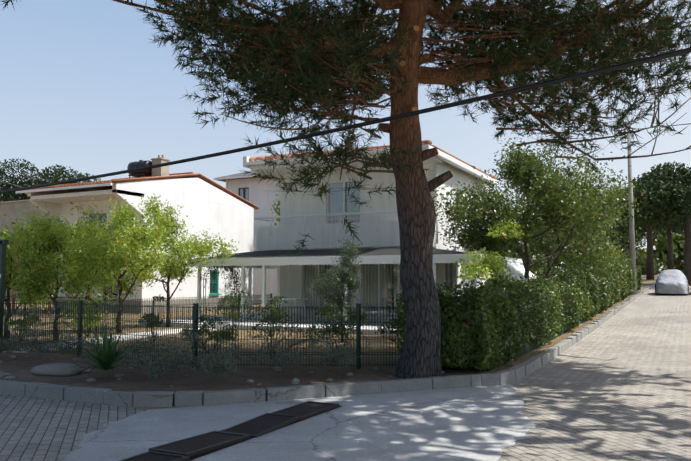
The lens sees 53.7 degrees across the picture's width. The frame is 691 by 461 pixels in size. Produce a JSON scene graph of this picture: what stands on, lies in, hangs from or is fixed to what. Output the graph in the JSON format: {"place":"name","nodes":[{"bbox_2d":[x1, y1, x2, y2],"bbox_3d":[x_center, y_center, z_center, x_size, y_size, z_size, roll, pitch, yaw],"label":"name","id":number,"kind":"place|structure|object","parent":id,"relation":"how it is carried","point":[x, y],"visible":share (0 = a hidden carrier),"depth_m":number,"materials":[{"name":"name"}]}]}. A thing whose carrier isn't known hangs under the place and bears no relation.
{"place":"outdoors","nodes":[
{"label":"outdoors","id":0,"kind":"place"},
{"bbox_2d":[89,213,106,233],"bbox_3d":[-12.078,-0.178,33.279,1.240,1.320,0.008,-2,-5,27],"label":"window glass","id":1,"kind":"object","parent":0,"point":[101,215],"depth_m":33.21,"materials":[{"name":"grey glass"}]},
{"bbox_2d":[105,282,117,299],"bbox_3d":[-11.163,2.739,32.597,0.890,1.940,0.008,-2,-5,27],"label":"window glass","id":2,"kind":"object","parent":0,"point":[114,293],"visible":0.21,"depth_m":32.55,"materials":[{"name":"grey glass"}]},
{"bbox_2d":[4,327,221,352],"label":"garden path","id":3,"kind":"structure","parent":0,"point":[14,351],"depth_m":17.99,"materials":[{"name":"grey concrete"}]},
{"bbox_2d":[196,256,247,319],"bbox_3d":[-4.425,2.250,23.963,2.073,2.834,1.090,0,-4,-4],"label":"climbing plant","id":4,"kind":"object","parent":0,"point":[226,270],"depth_m":24.02,"materials":[{"name":"green plant"}]},
{"bbox_2d":[240,189,247,200],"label":"curtain window","id":5,"kind":"structure","parent":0,"point":[241,192],"depth_m":45.46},
{"bbox_2d":[139,313,401,335],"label":"terrace","id":6,"kind":"structure","parent":0,"point":[370,329],"depth_m":21.54,"materials":[{"name":"white concrete"}]},
{"bbox_2d":[259,264,343,320],"bbox_3d":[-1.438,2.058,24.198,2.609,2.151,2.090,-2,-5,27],"label":"table","id":7,"kind":"object","parent":6,"relation":"on","point":[294,299],"visible":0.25,"depth_m":23.68,"materials":[{"name":"white paint"}]},
{"bbox_2d":[325,264,330,310],"bbox_3d":[-0.493,2.092,25.464,2.100,2.230,0.001,-2,-5,27],"label":"curtain","id":8,"kind":"object","parent":6,"relation":"on","point":[329,265],"depth_m":25.57,"materials":[{"name":"black fabric"}]},
{"bbox_2d":[188,247,523,323],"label":"veranda trim","id":9,"kind":"structure","parent":6,"relation":"on","point":[264,264],"depth_m":22.47,"materials":[{"name":"white paint"}]},
{"bbox_2d":[203,247,474,258],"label":"veranda roof","id":10,"kind":"structure","parent":9,"relation":"on","point":[323,252],"depth_m":22.74,"materials":[{"name":"grey metal"}]},
{"bbox_2d":[482,256,535,279],"bbox_3d":[5.346,1.239,21.571,0.820,0.711,5.000,-2,-5,27],"label":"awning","id":11,"kind":"object","parent":9,"relation":"attached to","point":[517,269],"visible":0.46,"depth_m":21.77,"materials":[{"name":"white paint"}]},
{"bbox_2d":[368,264,393,316],"bbox_3d":[1.718,2.009,24.355,2.250,2.230,0.001,-2,-5,27],"label":"curtain","id":12,"kind":"object","parent":6,"relation":"on","point":[389,270],"depth_m":24.42,"materials":[{"name":"black fabric"}]},
{"bbox_2d":[0,394,609,460],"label":"road","id":13,"kind":"structure","parent":0,"point":[36,429],"depth_m":7.55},
{"bbox_2d":[188,405,341,460],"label":"frame","id":14,"kind":"object","parent":13,"relation":"on","point":[205,453],"visible":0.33,"depth_m":6.69,"materials":[{"name":"black metal"}]},
{"bbox_2d":[119,401,338,460],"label":"drain grate","id":15,"kind":"object","parent":14,"relation":"on","point":[185,449],"visible":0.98,"depth_m":7.09,"materials":[{"name":"metal"}]},
{"bbox_2d":[58,384,535,460],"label":"concrete patch","id":16,"kind":"object","parent":13,"relation":"on","point":[482,423],"visible":0.81,"depth_m":7.43,"materials":[{"name":"grey concrete"}]},
{"bbox_2d":[119,382,513,409],"bbox_3d":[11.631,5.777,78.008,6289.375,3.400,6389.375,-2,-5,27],"label":"ground","id":17,"kind":"structure","parent":0,"point":[150,408],"depth_m":8.78,"materials":[{"name":"grey concrete"}]},
{"bbox_2d":[0,158,102,201],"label":"pine","id":18,"kind":"object","parent":17,"relation":"on","point":[31,180],"depth_m":83.07,"materials":[{"name":"green plant"}]},
{"bbox_2d":[27,178,253,300],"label":"house walls","id":19,"kind":"structure","parent":17,"relation":"on","point":[216,211],"depth_m":34.39,"materials":[{"name":"white paint"}]},
{"bbox_2d":[16,183,111,309],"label":"roof trim","id":20,"kind":"structure","parent":19,"relation":"attached to","point":[64,188],"depth_m":31.42,"materials":[{"name":"white paint"}]},
{"bbox_2d":[21,172,259,209],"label":"roof tiles","id":21,"kind":"object","parent":19,"relation":"on","point":[200,176],"visible":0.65,"depth_m":34.35,"materials":[{"name":"ceramic"}]},
{"bbox_2d":[128,173,151,177],"bbox_3d":[-10.265,-2.656,34.234,1.000,0.268,0.680,-2,-5,27],"label":"tank stand","id":22,"kind":"object","parent":21,"relation":"on","point":[139,175],"visible":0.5,"depth_m":34.05,"materials":[{"name":"metal"}]},
{"bbox_2d":[127,160,151,176],"bbox_3d":[-10.265,-3.126,34.269,1.240,0.805,0.770,-2,-5,27],"label":"water tank","id":23,"kind":"object","parent":22,"relation":"on","point":[138,164],"visible":0.71,"depth_m":33.96,"materials":[{"name":"black plastic"}]},
{"bbox_2d":[151,158,170,179],"bbox_3d":[-9.237,-3.011,34.078,0.680,1.120,0.680,-2,-5,27],"label":"chimney","id":24,"kind":"object","parent":21,"relation":"on","point":[162,171],"visible":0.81,"depth_m":33.84,"materials":[{"name":"concrete"}]},
{"bbox_2d":[209,270,220,294],"bbox_3d":[-7.014,2.776,36.422,0.220,1.350,0.870,-2,-5,27],"label":"window frame","id":25,"kind":"object","parent":19,"relation":"attached to","point":[216,284],"visible":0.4,"depth_m":36.72,"materials":[{"name":"green wood"}]},
{"bbox_2d":[210,271,215,292],"bbox_3d":[-7.094,2.754,36.465,0.008,1.150,0.600,-2,-5,27],"label":"window shutter","id":26,"kind":"object","parent":25,"relation":"in","point":[212,290],"depth_m":36.51,"materials":[{"name":"green wood"}]},
{"bbox_2d":[210,270,218,293],"bbox_3d":[-6.980,2.750,36.407,0.016,1.260,0.750,-2,-5,27],"label":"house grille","id":27,"kind":"object","parent":25,"relation":"attached to","point":[215,283],"visible":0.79,"depth_m":36.46,"materials":[{"name":"green metal"}]},
{"bbox_2d":[0,281,655,406],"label":"kerb","id":28,"kind":"structure","parent":17,"relation":"on","point":[104,396],"depth_m":9.55,"materials":[{"name":"grey concrete"}]},
{"bbox_2d":[0,0,690,378],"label":"pine","id":29,"kind":"object","parent":17,"relation":"on","point":[242,66],"depth_m":10.43,"materials":[{"name":"brown plant"}]},
{"bbox_2d":[378,25,450,171],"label":"pine cuts","id":30,"kind":"object","parent":29,"relation":"on","point":[416,28],"visible":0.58,"depth_m":10.55,"materials":[{"name":"brown wood"}]},
{"bbox_2d":[250,149,485,319],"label":"house walls","id":31,"kind":"structure","parent":17,"relation":"on","point":[288,232],"depth_m":24.45,"materials":[{"name":"white paint"}]},
{"bbox_2d":[301,265,348,316],"bbox_3d":[-0.727,2.067,25.000,2.100,2.150,0.014,-2,-5,27],"label":"curtain","id":32,"kind":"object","parent":31,"relation":"attached to","point":[312,288],"depth_m":25.22,"materials":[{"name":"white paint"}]},
{"bbox_2d":[302,264,351,317],"bbox_3d":[-0.677,2.065,25.099,2.100,2.230,0.065,-2,-5,27],"label":"window frame","id":33,"kind":"object","parent":31,"relation":"attached to","point":[317,294],"visible":0.15,"depth_m":25.29,"materials":[{"name":"grey metal"}]},
{"bbox_2d":[304,264,350,315],"bbox_3d":[-0.673,2.066,25.108,1.990,2.120,0.008,-2,-5,27],"label":"window glass","id":34,"kind":"object","parent":33,"relation":"in","point":[328,303],"visible":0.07,"depth_m":25.38,"materials":[{"name":"glass"}]},
{"bbox_2d":[286,187,394,191],"bbox_3d":[-0.657,-1.251,20.466,0.012,1.338,11.900,2,-5,-24],"label":"thin wire","id":35,"kind":"object","parent":31,"relation":"attached to","point":[344,190],"visible":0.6,"depth_m":18.80,"materials":[{"name":"black rubber"}]},
{"bbox_2d":[326,214,360,223],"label":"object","id":36,"kind":"structure","parent":31,"relation":"attached to","point":[338,218],"depth_m":24.95,"materials":[{"name":"white paint"}]},
{"bbox_2d":[327,179,360,223],"bbox_3d":[-0.043,-0.686,24.986,1.420,2.300,0.065,-2,-5,27],"label":"window frame","id":37,"kind":"object","parent":31,"relation":"attached to","point":[344,196],"visible":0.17,"depth_m":25.02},
{"bbox_2d":[329,181,359,223],"bbox_3d":[-0.039,-0.686,24.995,1.310,2.190,0.008,-2,-5,27],"label":"window glass","id":38,"kind":"object","parent":37,"relation":"in","point":[341,202],"visible":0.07,"depth_m":25.09,"materials":[{"name":"glass"}]},
{"bbox_2d":[254,163,439,243],"bbox_3d":[-0.078,-0.865,24.071,6.682,2.760,1.466,-2,-5,27],"label":"balcony railing","id":39,"kind":"object","parent":31,"relation":"attached to","point":[340,214],"visible":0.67,"depth_m":23.30,"materials":[{"name":"grey metal"}]},
{"bbox_2d":[243,144,497,185],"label":"roof trim","id":40,"kind":"structure","parent":31,"relation":"on","point":[441,155],"depth_m":24.43,"materials":[{"name":"white paint"}]},
{"bbox_2d":[249,140,497,182],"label":"roof tiles","id":41,"kind":"object","parent":40,"relation":"on","point":[426,142],"visible":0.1,"depth_m":24.98,"materials":[{"name":"ceramic"}]},
{"bbox_2d":[359,264,397,317],"bbox_3d":[1.484,1.984,23.891,2.250,2.150,0.014,-2,-5,27],"label":"curtain","id":42,"kind":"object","parent":31,"relation":"attached to","point":[378,291],"depth_m":24.00,"materials":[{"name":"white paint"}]},
{"bbox_2d":[360,264,400,318],"bbox_3d":[1.533,1.982,23.990,2.250,2.230,0.065,-2,-5,27],"label":"window frame","id":43,"kind":"object","parent":31,"relation":"attached to","point":[379,276],"visible":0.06,"depth_m":24.14,"materials":[{"name":"grey metal"}]},
{"bbox_2d":[363,264,401,316],"bbox_3d":[1.538,1.982,23.999,2.140,2.120,0.008,-2,-5,27],"label":"window glass","id":44,"kind":"object","parent":43,"relation":"in","point":[380,289],"visible":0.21,"depth_m":24.16,"materials":[{"name":"clear glass"}]},
{"bbox_2d":[486,123,690,184],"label":"pole wires","id":45,"kind":"object","parent":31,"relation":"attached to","point":[608,144],"visible":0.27,"depth_m":36.06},
{"bbox_2d":[502,252,555,275],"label":"tree","id":46,"kind":"object","parent":17,"relation":"on","point":[531,262],"depth_m":171.38,"materials":[{"name":"green plant"}]},
{"bbox_2d":[533,254,570,275],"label":"tree","id":47,"kind":"object","parent":17,"relation":"on","point":[555,264],"depth_m":175.57,"materials":[{"name":"green plant"}]},
{"bbox_2d":[627,126,636,294],"bbox_3d":[15.978,-1.064,38.158,0.323,9.656,0.340,-2,-5,27],"label":"utility pole","id":48,"kind":"object","parent":17,"relation":"on","point":[632,248],"visible":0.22,"depth_m":38.02,"materials":[{"name":"concrete"}]},
{"bbox_2d":[600,228,683,263],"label":"tree","id":49,"kind":"object","parent":17,"relation":"on","point":[624,237],"depth_m":101.87,"materials":[{"name":"green plant"}]},
{"bbox_2d":[618,245,666,274],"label":"tree","id":50,"kind":"object","parent":17,"relation":"on","point":[641,257],"depth_m":171.34,"materials":[{"name":"green plant"}]},
{"bbox_2d":[606,161,690,285],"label":"pine","id":51,"kind":"object","parent":17,"relation":"on","point":[665,197],"depth_m":52.74,"materials":[{"name":"green plant"}]},
{"bbox_2d":[606,194,690,279],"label":"pine","id":52,"kind":"object","parent":17,"relation":"on","point":[650,266],"depth_m":68.46,"materials":[{"name":"green plant"}]},
{"bbox_2d":[635,223,683,269],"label":"pine","id":53,"kind":"object","parent":17,"relation":"on","point":[670,262],"depth_m":83.11,"materials":[{"name":"green plant"}]},
{"bbox_2d":[645,228,683,273],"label":"tree","id":54,"kind":"object","parent":17,"relation":"on","point":[660,244],"depth_m":141.81,"materials":[{"name":"green plant"}]},
{"bbox_2d":[305,265,350,315],"bbox_3d":[-0.641,2.070,25.171,1.980,2.110,0.020,-2,-5,27],"label":"curtain window","id":55,"kind":"structure","parent":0,"point":[310,288],"depth_m":25.48,"materials":[{"name":"white fabric"}]},
{"bbox_2d":[0,275,657,395],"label":"garden soil","id":56,"kind":"structure","parent":0,"point":[135,379],"depth_m":11.68,"materials":[{"name":"brown soil"}]},
{"bbox_2d":[0,239,8,351],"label":"gate posts","id":57,"kind":"object","parent":56,"relation":"on","point":[4,243],"visible":0.98,"depth_m":14.32,"materials":[{"name":"metal"}]},
{"bbox_2d":[0,338,20,351],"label":"lavender leaves","id":58,"kind":"object","parent":56,"relation":"on","point":[3,344],"visible":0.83,"depth_m":13.00,"materials":[{"name":"green plant"}]},
{"bbox_2d":[5,313,41,340],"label":"shrub","id":59,"kind":"object","parent":56,"relation":"on","point":[25,322],"depth_m":16.55,"materials":[{"name":"green plant"}]},
{"bbox_2d":[0,200,55,300],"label":"old building","id":60,"kind":"structure","parent":56,"relation":"on","point":[9,209],"depth_m":53.64,"materials":[{"name":"white paint"}]},
{"bbox_2d":[8,327,49,353],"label":"lavender leaves","id":61,"kind":"object","parent":56,"relation":"on","point":[35,347],"visible":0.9,"depth_m":12.52,"materials":[{"name":"green plant"}]},
{"bbox_2d":[0,212,76,336],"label":"tree","id":62,"kind":"object","parent":56,"relation":"on","point":[9,262],"depth_m":17.75,"materials":[{"name":"green plant"}]},
{"bbox_2d":[30,363,80,375],"bbox_3d":[-4.590,2.234,10.890,0.858,0.226,0.600,-2,-5,27],"label":"boulder","id":63,"kind":"object","parent":56,"relation":"on","point":[48,369],"visible":0.79,"depth_m":10.68,"materials":[{"name":"stone"}]},
{"bbox_2d":[39,333,94,357],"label":"lavender leaves","id":64,"kind":"object","parent":56,"relation":"on","point":[59,344],"visible":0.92,"depth_m":11.98,"materials":[{"name":"green plant"}]},
{"bbox_2d":[5,262,132,315],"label":"house wall","id":65,"kind":"structure","parent":56,"relation":"on","point":[48,314],"depth_m":29.52,"materials":[{"name":"white paint"}]},
{"bbox_2d":[0,206,138,342],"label":"tree","id":66,"kind":"object","parent":56,"relation":"on","point":[37,238],"depth_m":16.21,"materials":[{"name":"green plant"}]},
{"bbox_2d":[74,314,101,336],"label":"shrub","id":67,"kind":"object","parent":56,"relation":"on","point":[88,321],"depth_m":18.09,"materials":[{"name":"green plant"}]},
{"bbox_2d":[59,218,130,307],"bbox_3d":[-9.133,1.392,23.855,3.021,3.745,2.957,-2,-5,27],"label":"tree","id":68,"kind":"object","parent":56,"relation":"on","point":[109,278],"depth_m":23.83,"materials":[{"name":"green plant"}]},
{"bbox_2d":[52,321,137,374],"bbox_3d":[-3.660,1.800,10.473,1.209,0.818,1.348,-2,-5,27],"label":"yucca","id":69,"kind":"object","parent":56,"relation":"on","point":[104,362],"visible":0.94,"depth_m":10.38,"materials":[{"name":"green plant"}]},
{"bbox_2d":[82,330,136,359],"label":"lavender leaves","id":70,"kind":"object","parent":56,"relation":"on","point":[94,341],"visible":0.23,"depth_m":11.31,"materials":[{"name":"green plant"}]},
{"bbox_2d":[69,196,175,332],"bbox_3d":[-6.860,0.962,19.693,3.388,3.984,3.504,-2,-5,27],"label":"tree","id":71,"kind":"object","parent":56,"relation":"on","point":[129,233],"depth_m":19.64,"materials":[{"name":"green plant"}]},
{"bbox_2d":[3,293,271,338],"bbox_3d":[-6.271,2.677,22.274,0.060,1.025,15.072,-2,-5,24],"label":"fence","id":72,"kind":"object","parent":56,"relation":"on","point":[257,300],"visible":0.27,"depth_m":21.61,"materials":[{"name":"teal"}]},
{"bbox_2d":[139,294,166,342],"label":"shrub","id":73,"kind":"object","parent":56,"relation":"on","point":[159,298],"depth_m":16.29,"materials":[{"name":"green plant"}]},
{"bbox_2d":[111,329,195,367],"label":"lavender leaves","id":74,"kind":"object","parent":56,"relation":"on","point":[139,347],"visible":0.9,"depth_m":10.64,"materials":[{"name":"green plant"}]},
{"bbox_2d":[57,297,252,313],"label":"wall","id":75,"kind":"structure","parent":56,"relation":"on","point":[176,301],"depth_m":33.38,"materials":[{"name":"stone"}]},
{"bbox_2d":[133,356,178,377],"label":"lavender leaves","id":76,"kind":"object","parent":56,"relation":"on","point":[157,368],"visible":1,"depth_m":9.79,"materials":[{"name":"green plant"}]},
{"bbox_2d":[123,193,238,326],"bbox_3d":[-5.784,0.982,22.296,4.069,4.316,3.544,-2,-5,27],"label":"tree","id":77,"kind":"object","parent":56,"relation":"on","point":[160,220],"depth_m":22.04,"materials":[{"name":"green plant"}]},
{"bbox_2d":[173,329,242,369],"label":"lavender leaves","id":78,"kind":"object","parent":56,"relation":"on","point":[200,357],"visible":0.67,"depth_m":10.54,"materials":[{"name":"green plant"}]},
{"bbox_2d":[181,314,237,348],"bbox_3d":[-2.998,2.232,15.081,1.051,0.756,1.055,-2,-5,27],"label":"shrub","id":79,"kind":"object","parent":56,"relation":"on","point":[217,319],"depth_m":15.18,"materials":[{"name":"green plant"}]},
{"bbox_2d":[185,326,237,355],"bbox_3d":[-2.678,2.204,13.566,1.040,0.583,0.916,-2,-5,27],"label":"shrub","id":80,"kind":"object","parent":56,"relation":"on","point":[210,334],"depth_m":13.54,"materials":[{"name":"green plant"}]},
{"bbox_2d":[200,352,236,376],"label":"lavender leaves","id":81,"kind":"object","parent":56,"relation":"on","point":[213,363],"visible":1,"depth_m":9.68,"materials":[{"name":"green plant"}]},
{"bbox_2d":[213,290,253,331],"bbox_3d":[-3.307,2.335,19.875,1.024,1.263,1.149,-2,-5,27],"label":"shrub","id":82,"kind":"object","parent":56,"relation":"on","point":[231,298],"depth_m":19.88,"materials":[{"name":"green plant"}]},
{"bbox_2d":[1,300,496,368],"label":"fence","id":83,"kind":"object","parent":56,"relation":"on","point":[81,312],"visible":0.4,"depth_m":11.76,"materials":[{"name":"teal"}]},
{"bbox_2d":[227,176,279,303],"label":"house walls","id":84,"kind":"structure","parent":56,"relation":"on","point":[263,197],"depth_m":44.38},
{"bbox_2d":[239,187,248,200],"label":"window frame","id":85,"kind":"object","parent":84,"relation":"attached to","point":[244,192],"visible":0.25,"depth_m":45.29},
{"bbox_2d":[217,171,271,181],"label":"house roof","id":86,"kind":"structure","parent":84,"relation":"on","point":[237,174],"depth_m":45.54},
{"bbox_2d":[214,174,269,188],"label":"roof fascia","id":87,"kind":"structure","parent":86,"relation":"attached to","point":[246,176],"depth_m":45.00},
{"bbox_2d":[0,328,512,386],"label":"garden stones","id":88,"kind":"object","parent":56,"relation":"on","point":[5,375],"visible":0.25,"depth_m":11.38,"materials":[{"name":"grey stone"}]},
{"bbox_2d":[270,193,279,225],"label":"tree","id":89,"kind":"object","parent":56,"relation":"on","point":[276,211],"depth_m":37.75,"materials":[{"name":"green plant"}]},
{"bbox_2d":[263,296,288,334],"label":"shrub","id":90,"kind":"object","parent":56,"relation":"on","point":[277,306],"depth_m":18.23,"materials":[{"name":"green plant"}]},
{"bbox_2d":[248,337,306,367],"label":"lavender leaves","id":91,"kind":"object","parent":56,"relation":"on","point":[281,358],"visible":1,"depth_m":10.51,"materials":[{"name":"green plant"}]},
{"bbox_2d":[242,304,324,358],"bbox_3d":[-1.159,1.907,12.716,1.574,1.049,1.021,-2,-5,27],"label":"shrub","id":92,"kind":"object","parent":56,"relation":"on","point":[272,318],"depth_m":12.69,"materials":[{"name":"green plant"}]},
{"bbox_2d":[308,334,360,366],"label":"lavender leaves","id":93,"kind":"object","parent":56,"relation":"on","point":[329,357],"visible":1,"depth_m":10.78,"materials":[{"name":"green plant"}]},
{"bbox_2d":[319,303,349,334],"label":"shrub","id":94,"kind":"object","parent":56,"relation":"on","point":[336,315],"depth_m":18.88,"materials":[{"name":"green plant"}]},
{"bbox_2d":[308,301,362,359],"bbox_3d":[-0.121,1.878,12.774,1.001,1.110,1.141,-2,-5,27],"label":"shrub","id":95,"kind":"object","parent":56,"relation":"on","point":[335,328],"depth_m":12.65,"materials":[{"name":"green plant"}]},
{"bbox_2d":[306,236,371,341],"bbox_3d":[-0.087,1.409,16.741,1.375,2.629,1.887,-2,-5,27],"label":"olive","id":96,"kind":"object","parent":56,"relation":"on","point":[336,277],"depth_m":16.70,"materials":[{"name":"green plant"}]},
{"bbox_2d":[375,314,405,344],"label":"shrub","id":97,"kind":"object","parent":56,"relation":"on","point":[391,328],"depth_m":12.32,"materials":[{"name":"green plant"}]},
{"bbox_2d":[395,260,642,370],"bbox_3d":[9.820,2.176,27.319,1.931,2.680,36.580,-2,-5,27],"label":"hedge","id":98,"kind":"object","parent":56,"relation":"on","point":[485,317],"depth_m":12.42,"materials":[{"name":"green plant"}]},
{"bbox_2d":[401,262,628,301],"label":"hedge sprigs","id":99,"kind":"object","parent":98,"relation":"attached to","point":[470,289],"visible":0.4,"depth_m":13.68,"materials":[{"name":"green plant"}]},
{"bbox_2d":[486,200,558,289],"bbox_3d":[7.850,1.057,35.193,6.256,6.010,10.762,0,-4,6],"label":"tree","id":100,"kind":"object","parent":56,"relation":"on","point":[534,257],"depth_m":34.16,"materials":[{"name":"green plant"}]},
{"bbox_2d":[432,127,652,302],"bbox_3d":[5.759,-0.326,21.219,6.771,6.408,7.357,-2,-5,27],"label":"tree","id":101,"kind":"object","parent":56,"relation":"on","point":[549,206],"depth_m":20.78,"materials":[{"name":"green plant"}]},
{"bbox_2d":[456,219,523,279],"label":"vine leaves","id":102,"kind":"object","parent":101,"relation":"attached to","point":[486,268],"visible":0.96,"depth_m":19.32,"materials":[{"name":"green plant"}]},
{"bbox_2d":[477,163,635,278],"bbox_3d":[8.069,0.324,26.447,6.195,5.635,5.605,-2,-5,27],"label":"tree","id":103,"kind":"object","parent":56,"relation":"on","point":[538,247],"depth_m":25.20,"materials":[{"name":"green plant"}]},
{"bbox_2d":[520,214,622,268],"bbox_3d":[10.666,0.861,32.646,4.592,5.167,3.568,-2,-5,27],"label":"tree","id":104,"kind":"object","parent":56,"relation":"on","point":[563,253],"depth_m":32.36,"materials":[{"name":"green plant"}]},
{"bbox_2d":[597,213,639,274],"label":"tree","id":105,"kind":"object","parent":56,"relation":"on","point":[623,257],"depth_m":36.91,"materials":[{"name":"green plant"}]},
{"bbox_2d":[330,182,359,223],"bbox_3d":[-0.007,-0.681,25.057,1.300,2.180,0.020,-2,-5,27],"label":"curtain window","id":106,"kind":"structure","parent":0,"point":[336,210],"depth_m":25.14,"materials":[{"name":"white fabric"}]},
{"bbox_2d":[0,47,690,192],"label":"cable","id":107,"kind":"object","parent":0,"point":[561,79],"visible":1,"depth_m":8.20,"materials":[{"name":"black rubber"}]},
{"bbox_2d":[0,0,690,274],"label":"sky","id":108,"kind":"structure","parent":0,"point":[84,88],"materials":[{"name":"blue"}]},
{"bbox_2d":[363,264,402,316],"bbox_3d":[1.569,1.987,24.061,2.130,2.110,0.020,-2,-5,27],"label":"curtain window","id":109,"kind":"structure","parent":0,"point":[372,279],"depth_m":24.34,"materials":[{"name":"grey fabric"}]},
{"bbox_2d":[390,258,444,306],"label":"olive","id":110,"kind":"object","parent":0,"point":[399,276],"visible":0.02,"depth_m":18.18,"materials":[{"name":"green plant"}]},
{"bbox_2d":[446,263,456,292],"bbox_3d":[3.816,1.608,24.561,0.014,1.260,1.200,-2,-5,27],"label":"grille window","id":111,"kind":"structure","parent":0,"point":[451,273],"depth_m":24.56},
{"bbox_2d":[501,285,690,460],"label":"road","id":112,"kind":"structure","parent":0,"point":[617,387],"depth_m":10.04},
{"bbox_2d":[655,269,688,293],"bbox_3d":[19.518,3.039,40.805,1.804,1.418,4.362,-2,-5,27],"label":"covered car","id":113,"kind":"object","parent":112,"relation":"on","point":[675,281],"visible":0.96,"depth_m":39.17,"materials":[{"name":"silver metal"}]},
{"bbox_2d":[601,240,635,257],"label":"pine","id":114,"kind":"object","parent":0,"point":[619,251],"depth_m":118.65,"materials":[{"name":"green plant"}]}
]}

